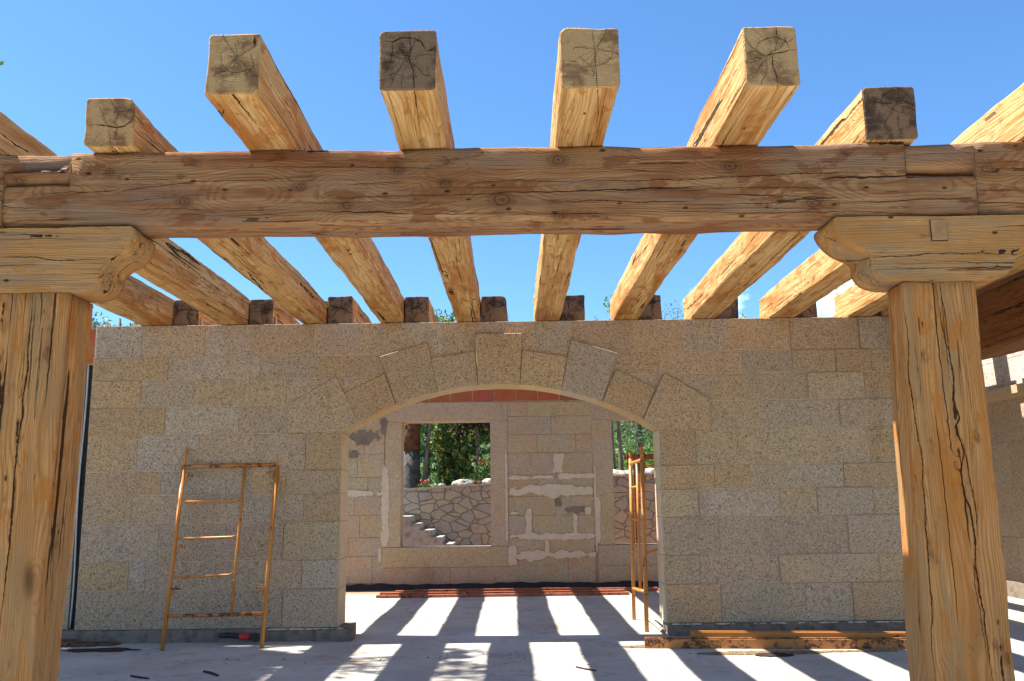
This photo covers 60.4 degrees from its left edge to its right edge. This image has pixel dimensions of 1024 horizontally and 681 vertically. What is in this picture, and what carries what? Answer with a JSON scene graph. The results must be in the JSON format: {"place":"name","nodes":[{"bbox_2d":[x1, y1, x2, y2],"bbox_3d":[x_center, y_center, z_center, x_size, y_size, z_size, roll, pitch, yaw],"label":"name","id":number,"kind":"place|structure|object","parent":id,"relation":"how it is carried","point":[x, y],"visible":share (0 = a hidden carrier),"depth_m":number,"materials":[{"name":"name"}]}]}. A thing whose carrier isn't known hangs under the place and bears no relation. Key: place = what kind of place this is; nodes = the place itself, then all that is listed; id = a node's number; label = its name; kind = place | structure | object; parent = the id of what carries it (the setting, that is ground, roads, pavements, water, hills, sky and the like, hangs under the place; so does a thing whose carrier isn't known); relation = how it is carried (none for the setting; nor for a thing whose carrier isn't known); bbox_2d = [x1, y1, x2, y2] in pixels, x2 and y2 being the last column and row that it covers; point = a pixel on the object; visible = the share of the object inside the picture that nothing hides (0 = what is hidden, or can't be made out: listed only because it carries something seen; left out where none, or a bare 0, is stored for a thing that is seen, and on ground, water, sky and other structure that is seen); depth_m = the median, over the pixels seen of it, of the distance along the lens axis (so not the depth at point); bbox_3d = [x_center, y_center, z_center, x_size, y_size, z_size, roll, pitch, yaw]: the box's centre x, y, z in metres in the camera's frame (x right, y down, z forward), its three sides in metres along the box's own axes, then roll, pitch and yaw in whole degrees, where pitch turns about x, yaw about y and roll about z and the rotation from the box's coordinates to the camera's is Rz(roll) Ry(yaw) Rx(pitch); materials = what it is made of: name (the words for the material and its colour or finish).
{"place":"outdoors","nodes":[
{"label":"outdoors","id":0,"kind":"place"},
{"bbox_2d":[420,423,438,483],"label":"conifer","id":1,"kind":"object","parent":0,"point":[435,461],"visible":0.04,"depth_m":23.78,"materials":[{"name":"green plant"}]},
{"bbox_2d":[404,423,471,487],"bbox_3d":[-2.201,2.245,19.501,2.768,2.680,2.794,-1,-10,0],"label":"palm tree","id":2,"kind":"object","parent":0,"point":[412,472],"visible":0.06,"depth_m":19.32,"materials":[{"name":"brown plant"}]},
{"bbox_2d":[420,423,484,485],"bbox_3d":[-1.771,1.941,23.436,2.066,4.398,1.982,-10,-14,43],"label":"conifer","id":3,"kind":"object","parent":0,"point":[422,454],"visible":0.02,"depth_m":23.14,"materials":[{"name":"green plant"}]},
{"bbox_2d":[0,0,1023,325],"label":"sky","id":4,"kind":"structure","parent":0,"point":[959,59],"materials":[{"name":"blue"}]},
{"bbox_2d":[420,433,653,486],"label":"garden ground","id":5,"kind":"structure","parent":0,"point":[626,467],"depth_m":32.12,"materials":[{"name":"green plant"}]},
{"bbox_2d":[91,307,140,328],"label":"tall tree","id":6,"kind":"object","parent":5,"relation":"on","point":[95,323],"visible":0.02,"depth_m":23.82,"materials":[{"name":"green plant"}]},
{"bbox_2d":[418,479,433,487],"bbox_3d":[-1.844,3.185,18.734,0.458,0.469,0.340,-1,-10,0],"label":"flower bush","id":7,"kind":"object","parent":5,"relation":"on","point":[424,485],"visible":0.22,"depth_m":18.71,"materials":[{"name":"green plant"}]},
{"bbox_2d":[422,308,454,484],"bbox_3d":[-1.544,1.447,19.480,0.963,4.223,1.724,-1,-10,0],"label":"slender tree","id":8,"kind":"object","parent":5,"relation":"on","point":[424,476],"visible":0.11,"depth_m":19.32,"materials":[{"name":"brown plant"}]},
{"bbox_2d":[429,423,485,486],"bbox_3d":[-1.201,2.159,20.143,1.447,3.025,1.149,-1,-10,0],"label":"magnolia","id":9,"kind":"object","parent":5,"relation":"on","point":[453,461],"visible":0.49,"depth_m":19.85,"materials":[{"name":"green plant"}]},
{"bbox_2d":[445,423,488,482],"bbox_3d":[-0.937,1.972,19.622,1.176,3.203,1.289,-1,-10,0],"label":"purple leaf tree","id":10,"kind":"object","parent":5,"relation":"on","point":[470,425],"visible":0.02,"depth_m":19.57,"materials":[{"name":"green plant"}]},
{"bbox_2d":[463,434,489,479],"bbox_3d":[-1.198,2.222,25.116,1.873,4.264,1.598,-4,-11,19],"label":"conifer","id":11,"kind":"object","parent":5,"relation":"on","point":[484,451],"visible":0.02,"depth_m":24.62,"materials":[{"name":"green plant"}]},
{"bbox_2d":[469,423,489,448],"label":"magnolia","id":12,"kind":"object","parent":5,"relation":"on","point":[486,431],"visible":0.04,"depth_m":20.57,"materials":[{"name":"green plant"}]},
{"bbox_2d":[474,457,490,482],"bbox_3d":[-0.591,2.953,18.979,0.481,0.884,0.356,-1,-10,0],"label":"flower bush","id":13,"kind":"object","parent":5,"relation":"on","point":[479,473],"visible":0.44,"depth_m":18.96,"materials":[{"name":"green plant"}]},
{"bbox_2d":[420,421,653,486],"bbox_3d":[2.189,3.569,34.298,25.475,5.567,20.662,-1,-10,0],"label":"shrubbery","id":14,"kind":"object","parent":5,"relation":"on","point":[648,461],"visible":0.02,"depth_m":28.05,"materials":[{"name":"green plant"}]},
{"bbox_2d":[603,294,623,470],"bbox_3d":[2.439,1.018,19.383,1.230,4.455,1.021,-11,-14,44],"label":"slender tree","id":15,"kind":"object","parent":5,"relation":"on","point":[620,456],"visible":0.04,"depth_m":19.20,"materials":[{"name":"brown plant"}]},
{"bbox_2d":[611,421,615,469],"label":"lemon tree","id":16,"kind":"object","parent":5,"relation":"on","point":[614,459],"visible":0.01,"depth_m":19.47,"materials":[{"name":"grey plant"}]},
{"bbox_2d":[613,421,652,473],"bbox_3d":[3.558,1.829,24.974,3.201,4.536,3.040,6,-12,-34],"label":"olive tree","id":17,"kind":"object","parent":5,"relation":"on","point":[636,427],"visible":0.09,"depth_m":24.66,"materials":[{"name":"green plant"}]},
{"bbox_2d":[661,300,683,318],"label":"olive tree","id":18,"kind":"object","parent":5,"relation":"on","point":[672,311],"visible":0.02,"depth_m":28.30,"materials":[{"name":"green plant"}]},
{"bbox_2d":[58,587,1023,680],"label":"floor","id":19,"kind":"structure","parent":0,"point":[546,643],"depth_m":8.32,"materials":[{"name":"concrete"}]},
{"bbox_2d":[0,292,92,680],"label":"timber post","id":20,"kind":"object","parent":19,"relation":"on","point":[44,342],"visible":1,"depth_m":4.70,"materials":[{"name":"brown wood"}]},
{"bbox_2d":[0,225,155,302],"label":"timber corbel","id":21,"kind":"object","parent":20,"relation":"on","point":[95,264],"visible":0.78,"depth_m":4.85,"materials":[{"name":"brown wood"}]},
{"bbox_2d":[0,155,71,227],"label":"timber beam","id":22,"kind":"structure","parent":21,"relation":"on","point":[16,171],"depth_m":4.94,"materials":[{"name":"brown wood"}]},
{"bbox_2d":[0,111,250,324],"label":"rafter","id":23,"kind":"object","parent":22,"relation":"on","point":[176,270],"visible":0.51,"depth_m":8.07,"materials":[{"name":"brown wood"}]},
{"bbox_2d":[2,142,977,238],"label":"timber beam","id":24,"kind":"structure","parent":21,"relation":"on","point":[594,190],"depth_m":4.92,"materials":[{"name":"brown wood"}]},
{"bbox_2d":[84,98,327,323],"bbox_3d":[-2.236,-0.745,7.569,0.293,0.292,5.407,-1,-10,0],"label":"rafter","id":25,"kind":"object","parent":24,"relation":"on","point":[125,125],"visible":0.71,"depth_m":6.92,"materials":[{"name":"brown wood"}]},
{"bbox_2d":[204,34,404,322],"bbox_3d":[-1.353,-0.823,7.266,0.288,0.326,6.025,-1,-10,0],"label":"rafter","id":26,"kind":"object","parent":24,"relation":"on","point":[250,97],"visible":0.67,"depth_m":4.70,"materials":[{"name":"brown wood"}]},
{"bbox_2d":[379,30,480,321],"bbox_3d":[-0.502,-0.836,7.258,0.298,0.319,6.041,-1,-10,0],"label":"rafter","id":27,"kind":"object","parent":24,"relation":"on","point":[412,87],"visible":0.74,"depth_m":4.57,"materials":[{"name":"brown wood"}]},
{"bbox_2d":[533,28,619,320],"bbox_3d":[0.388,-0.847,7.259,0.299,0.324,6.041,-1,-10,0],"label":"rafter","id":28,"kind":"object","parent":24,"relation":"on","point":[587,82],"visible":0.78,"depth_m":4.53,"materials":[{"name":"brown wood"}]},
{"bbox_2d":[610,26,799,319],"bbox_3d":[1.269,-0.853,7.258,0.290,0.323,6.040,-1,-10,0],"label":"rafter","id":29,"kind":"object","parent":24,"relation":"on","point":[755,88],"visible":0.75,"depth_m":4.70,"materials":[{"name":"brown wood"}]},
{"bbox_2d":[683,86,917,318],"bbox_3d":[2.134,-0.810,7.591,0.314,0.321,5.365,-1,-10,0],"label":"rafter","id":30,"kind":"object","parent":24,"relation":"on","point":[743,263],"visible":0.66,"depth_m":6.86,"materials":[{"name":"brown wood"}]},
{"bbox_2d":[61,638,82,646],"bbox_3d":[-4.756,3.160,9.187,0.551,0.094,0.503,-1,-10,0],"label":"rubble","id":31,"kind":"object","parent":19,"relation":"on","point":[67,642],"visible":0.34,"depth_m":9.08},
{"bbox_2d":[62,329,95,628],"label":"return wall","id":32,"kind":"structure","parent":19,"relation":"on","point":[68,595],"depth_m":9.57,"materials":[{"name":"stone"}]},
{"bbox_2d":[69,365,88,627],"bbox_3d":[-4.748,1.674,9.652,0.038,2.841,0.038,-1,-10,0],"label":"conduit pipe","id":33,"kind":"object","parent":32,"relation":"attached to","point":[78,496],"visible":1,"depth_m":9.64,"materials":[{"name":"grey plastic"}]},
{"bbox_2d":[69,366,92,628],"bbox_3d":[-4.699,1.702,9.697,0.133,2.880,0.030,-1,-10,0],"label":"damp proof strip","id":34,"kind":"object","parent":32,"relation":"attached to","point":[82,486],"visible":0.21,"depth_m":9.69,"materials":[{"name":"black plastic"}]},
{"bbox_2d":[69,641,120,647],"bbox_3d":[-4.513,3.155,9.136,0.890,0.048,0.276,-1,-10,0],"label":"rubble","id":35,"kind":"object","parent":19,"relation":"on","point":[93,644],"visible":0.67,"depth_m":9.07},
{"bbox_2d":[62,647,140,651],"bbox_3d":[-4.099,3.098,8.817,0.810,0.001,0.283,-1,-10,0],"label":"earth patch","id":36,"kind":"object","parent":19,"relation":"on","point":[113,649],"visible":1,"depth_m":8.80,"materials":[{"name":"brown soil"}]},
{"bbox_2d":[130,675,148,678],"bbox_3d":[-3.128,2.825,7.384,0.240,0.015,0.023,-7,-12,31],"label":"stick","id":37,"kind":"object","parent":19,"relation":"on","point":[135,676],"visible":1,"depth_m":7.37,"materials":[{"name":"black plant"}]},
{"bbox_2d":[203,670,218,675],"bbox_3d":[-2.562,2.837,7.503,0.029,0.019,0.274,9,-14,-44],"label":"stick","id":38,"kind":"object","parent":19,"relation":"on","point":[210,672],"visible":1,"depth_m":7.50,"materials":[{"name":"black plant"}]},
{"bbox_2d":[160,448,278,650],"bbox_3d":[-3.016,2.125,9.192,1.028,2.053,0.517,0,-10,-5],"label":"scaffold frame","id":39,"kind":"object","parent":19,"relation":"on","point":[167,615],"visible":1,"depth_m":9.16,"materials":[{"name":"orange paint"}]},
{"bbox_2d":[219,632,259,641],"bbox_3d":[-2.815,3.064,9.093,0.426,0.097,0.088,-1,-10,0],"label":"angle grinder","id":40,"kind":"object","parent":19,"relation":"on","point":[253,637],"visible":1,"depth_m":9.07,"materials":[{"name":"black plastic"}]},
{"bbox_2d":[225,651,698,664],"bbox_3d":[-0.372,2.916,8.053,4.783,0.009,0.692,-1,-10,0],"label":"debris","id":41,"kind":"object","parent":19,"relation":"on","point":[471,661],"visible":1,"depth_m":8.16,"materials":[{"name":"brown plant"}]},
{"bbox_2d":[61,316,904,643],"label":"arch wall","id":42,"kind":"structure","parent":19,"relation":"on","point":[775,480],"depth_m":9.58,"materials":[{"name":"stone"}]},
{"bbox_2d":[93,275,174,325],"bbox_3d":[-4.004,-0.868,6.874,0.367,0.336,6.826,-1,-10,0],"label":"rafter","id":43,"kind":"object","parent":42,"relation":"on","point":[139,302],"visible":0.37,"depth_m":9.24,"materials":[{"name":"brown wood"}]},
{"bbox_2d":[173,300,220,325],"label":"rafter","id":44,"kind":"object","parent":42,"relation":"on","point":[185,313],"visible":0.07,"depth_m":9.93,"materials":[{"name":"brown wood"}]},
{"bbox_2d":[249,299,299,324],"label":"rafter","id":45,"kind":"object","parent":42,"relation":"on","point":[267,311],"visible":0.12,"depth_m":9.94,"materials":[{"name":"brown wood"}]},
{"bbox_2d":[327,296,371,323],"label":"rafter","id":46,"kind":"object","parent":42,"relation":"on","point":[344,309],"visible":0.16,"depth_m":9.93,"materials":[{"name":"brown wood"}]},
{"bbox_2d":[405,296,437,322],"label":"rafter","id":47,"kind":"object","parent":42,"relation":"on","point":[418,309],"visible":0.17,"depth_m":9.93,"materials":[{"name":"brown wood"}]},
{"bbox_2d":[481,296,507,321],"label":"rafter","id":48,"kind":"object","parent":42,"relation":"on","point":[493,308],"visible":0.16,"depth_m":9.92,"materials":[{"name":"brown wood"}]},
{"bbox_2d":[559,295,584,320],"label":"rafter","id":49,"kind":"object","parent":42,"relation":"on","point":[573,308],"visible":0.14,"depth_m":9.92,"materials":[{"name":"brown wood"}]},
{"bbox_2d":[638,295,661,319],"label":"rafter","id":50,"kind":"object","parent":42,"relation":"on","point":[652,310],"visible":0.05,"depth_m":9.91,"materials":[{"name":"brown wood"}]},
{"bbox_2d":[715,298,738,318],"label":"rafter","id":51,"kind":"object","parent":42,"relation":"on","point":[730,311],"depth_m":9.91,"materials":[{"name":"brown wood"}]},
{"bbox_2d":[758,303,816,317],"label":"rafter","id":52,"kind":"object","parent":42,"relation":"on","point":[810,311],"visible":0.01,"depth_m":9.90,"materials":[{"name":"brown wood"}]},
{"bbox_2d":[832,311,880,316],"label":"rafter","id":53,"kind":"object","parent":42,"relation":"on","point":[878,314],"depth_m":9.90,"materials":[{"name":"brown wood"}]},
{"bbox_2d":[976,274,1023,359],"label":"side beam","id":54,"kind":"structure","parent":42,"relation":"attached to","point":[1001,317],"depth_m":8.32,"materials":[{"name":"brown wood"}]},
{"bbox_2d":[346,389,658,590],"bbox_3d":[0.157,2.354,14.714,12.654,3.462,0.490,-1,-10,0],"label":"window wall","id":55,"kind":"structure","parent":19,"relation":"on","point":[552,498],"depth_m":14.55,"materials":[{"name":"stone"}]},
{"bbox_2d":[376,592,628,597],"bbox_3d":[-0.140,3.812,13.188,3.778,0.035,0.120,-1,-10,0],"label":"rusty rail","id":56,"kind":"object","parent":19,"relation":"on","point":[500,594],"visible":1,"depth_m":13.13,"materials":[{"name":"metal"}]},
{"bbox_2d":[380,589,624,594],"bbox_3d":[-0.148,3.871,13.531,3.750,0.040,0.140,-1,-10,0],"label":"rusty rail","id":57,"kind":"object","parent":19,"relation":"on","point":[386,593],"visible":0.22,"depth_m":13.52,"materials":[{"name":"metal"}]},
{"bbox_2d":[413,587,591,591],"bbox_3d":[-0.144,3.830,13.522,2.735,0.035,0.070,-1,-10,0],"label":"rusty rail","id":58,"kind":"object","parent":57,"relation":"on","point":[500,589],"visible":0.84,"depth_m":13.49,"materials":[{"name":"metal"}]},
{"bbox_2d":[388,590,620,594],"bbox_3d":[-0.109,3.825,13.320,3.516,0.055,0.100,-1,-10,0],"label":"rusty rail","id":59,"kind":"object","parent":19,"relation":"on","point":[467,592],"visible":0.61,"depth_m":13.28,"materials":[{"name":"metal"}]},
{"bbox_2d":[395,587,657,591],"bbox_3d":[0.226,3.898,13.726,4.093,0.045,0.130,-1,-10,0],"label":"rusty rail","id":60,"kind":"object","parent":19,"relation":"on","point":[649,588],"visible":0.13,"depth_m":13.68,"materials":[{"name":"metal"}]},
{"bbox_2d":[576,666,596,670],"bbox_3d":[0.627,2.801,7.509,0.026,0.013,0.238,8,-13,-41],"label":"stick","id":61,"kind":"object","parent":19,"relation":"on","point":[585,668],"visible":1,"depth_m":7.49,"materials":[{"name":"brown plant"}]},
{"bbox_2d":[622,645,644,647],"bbox_3d":[1.324,2.990,8.601,0.498,0.015,0.157,-1,-10,0],"label":"debris","id":62,"kind":"object","parent":19,"relation":"on","point":[636,646],"visible":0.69,"depth_m":8.58,"materials":[{"name":"beige wood"}]},
{"bbox_2d":[629,445,656,631],"bbox_3d":[1.660,2.252,10.206,0.472,2.021,1.023,-1,-10,0],"label":"scaffold frame","id":63,"kind":"object","parent":19,"relation":"on","point":[644,544],"visible":0.93,"depth_m":10.06,"materials":[{"name":"orange paint"}]},
{"bbox_2d":[649,617,664,632],"bbox_3d":[1.611,3.198,9.925,0.063,0.044,1.084,-1,-10,0],"label":"pale pipe","id":64,"kind":"object","parent":19,"relation":"on","point":[656,624],"visible":0.81,"depth_m":9.78,"materials":[{"name":"white plastic"}]},
{"bbox_2d":[697,650,827,654],"bbox_3d":[2.325,2.902,8.182,1.222,0.018,0.216,-1,-10,0],"label":"debris","id":65,"kind":"object","parent":19,"relation":"on","point":[750,652],"visible":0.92,"depth_m":8.15,"materials":[{"name":"beige wood"}]},
{"bbox_2d":[755,652,793,656],"bbox_3d":[2.398,2.878,8.061,0.354,0.022,0.195,-1,-10,0],"label":"debris","id":66,"kind":"object","parent":19,"relation":"on","point":[777,654],"visible":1,"depth_m":8.02,"materials":[{"name":"brown wood"}]},
{"bbox_2d":[644,637,906,648],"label":"timber planks","id":67,"kind":"object","parent":19,"relation":"on","point":[785,642],"visible":0.83,"depth_m":8.42,"materials":[{"name":"orange paint"}]},
{"bbox_2d":[690,630,905,637],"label":"timber planks","id":68,"kind":"object","parent":19,"relation":"on","point":[698,633],"visible":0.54,"depth_m":8.60,"materials":[{"name":"orange paint"}]},
{"bbox_2d":[787,650,896,652],"bbox_3d":[3.070,2.898,8.209,1.053,0.015,0.109,-1,-10,0],"label":"debris","id":69,"kind":"object","parent":19,"relation":"on","point":[836,651],"visible":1,"depth_m":8.19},
{"bbox_2d":[887,281,1014,680],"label":"timber post","id":70,"kind":"object","parent":19,"relation":"on","point":[956,604],"visible":1,"depth_m":4.65,"materials":[{"name":"brown wood"}]},
{"bbox_2d":[814,215,1023,292],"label":"timber corbel","id":71,"kind":"object","parent":70,"relation":"on","point":[882,254],"visible":0.92,"depth_m":4.84,"materials":[{"name":"brown wood"}]},
{"bbox_2d":[904,141,1023,214],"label":"timber beam","id":72,"kind":"structure","parent":71,"relation":"on","point":[995,170],"depth_m":4.93,"materials":[{"name":"brown wood"}]},
{"bbox_2d":[834,284,887,316],"bbox_3d":[3.872,-0.958,6.923,0.291,0.334,6.725,-1,-10,0],"label":"rafter","id":73,"kind":"object","parent":72,"relation":"on","point":[854,300],"visible":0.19,"depth_m":9.59,"materials":[{"name":"brown wood"}]},
{"bbox_2d":[759,83,1023,317],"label":"rafter","id":74,"kind":"object","parent":72,"relation":"on","point":[812,280],"visible":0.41,"depth_m":8.17,"materials":[{"name":"brown wood"}]},
{"bbox_2d":[881,246,1023,315],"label":"rafter","id":75,"kind":"object","parent":72,"relation":"on","point":[1018,266],"visible":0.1,"depth_m":7.88,"materials":[{"name":"brown wood"}]},
{"bbox_2d":[982,350,1023,599],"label":"pavilion wall","id":76,"kind":"structure","parent":0,"point":[1004,379],"depth_m":12.53,"materials":[{"name":"stone"}]},
{"bbox_2d":[976,270,1023,294],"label":"roof deck","id":77,"kind":"structure","parent":76,"relation":"attached to","point":[1002,281],"depth_m":9.70,"materials":[{"name":"brown wood"}]},
{"label":"path","id":78,"kind":"structure","parent":0,"visible":0},
{"bbox_2d":[403,515,455,545],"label":"garden steps","id":79,"kind":"structure","parent":78,"relation":"on","point":[415,533],"depth_m":16.91,"materials":[{"name":"stone"}]},
{"bbox_2d":[624,453,653,543],"bbox_3d":[2.855,3.423,16.651,1.346,2.554,0.460,-1,-10,0],"label":"steel trestle","id":80,"kind":"object","parent":78,"relation":"on","point":[637,456],"visible":0.27,"depth_m":16.64,"materials":[{"name":"red metal"}]},
{"label":"ground","id":81,"kind":"structure","parent":0,"visible":0},
{"bbox_2d":[403,473,656,545],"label":"retaining wall","id":82,"kind":"structure","parent":81,"relation":"on","point":[459,515],"depth_m":17.87,"materials":[{"name":"beige stone"}]},
{"bbox_2d":[454,479,466,484],"bbox_3d":[-1.071,3.022,18.521,0.315,0.208,0.355,-1,-10,0],"label":"garden rock","id":83,"kind":"object","parent":82,"relation":"on","point":[460,482],"visible":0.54,"depth_m":18.39,"materials":[{"name":"white stone"}]},
{"bbox_2d":[465,479,473,484],"bbox_3d":[-0.923,3.005,18.517,0.252,0.167,0.273,-1,-10,0],"label":"garden rock","id":84,"kind":"object","parent":82,"relation":"on","point":[468,481],"visible":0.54,"depth_m":18.42,"materials":[{"name":"white stone"}]},
{"bbox_2d":[482,478,490,483],"bbox_3d":[-0.508,2.984,18.517,0.266,0.168,0.290,-1,-10,0],"label":"garden rock","id":85,"kind":"object","parent":82,"relation":"on","point":[487,480],"visible":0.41,"depth_m":18.41,"materials":[{"name":"white stone"}]},
{"bbox_2d":[613,469,620,474],"bbox_3d":[2.156,2.815,18.541,0.334,0.204,0.315,-1,-10,0],"label":"garden rock","id":86,"kind":"object","parent":82,"relation":"on","point":[615,472],"visible":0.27,"depth_m":18.41,"materials":[{"name":"white stone"}]},
{"bbox_2d":[645,468,653,472],"bbox_3d":[2.932,2.779,18.553,0.288,0.187,0.315,-1,-10,0],"label":"garden rock","id":87,"kind":"object","parent":82,"relation":"on","point":[649,470],"visible":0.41,"depth_m":18.43,"materials":[{"name":"white stone"}]}
]}

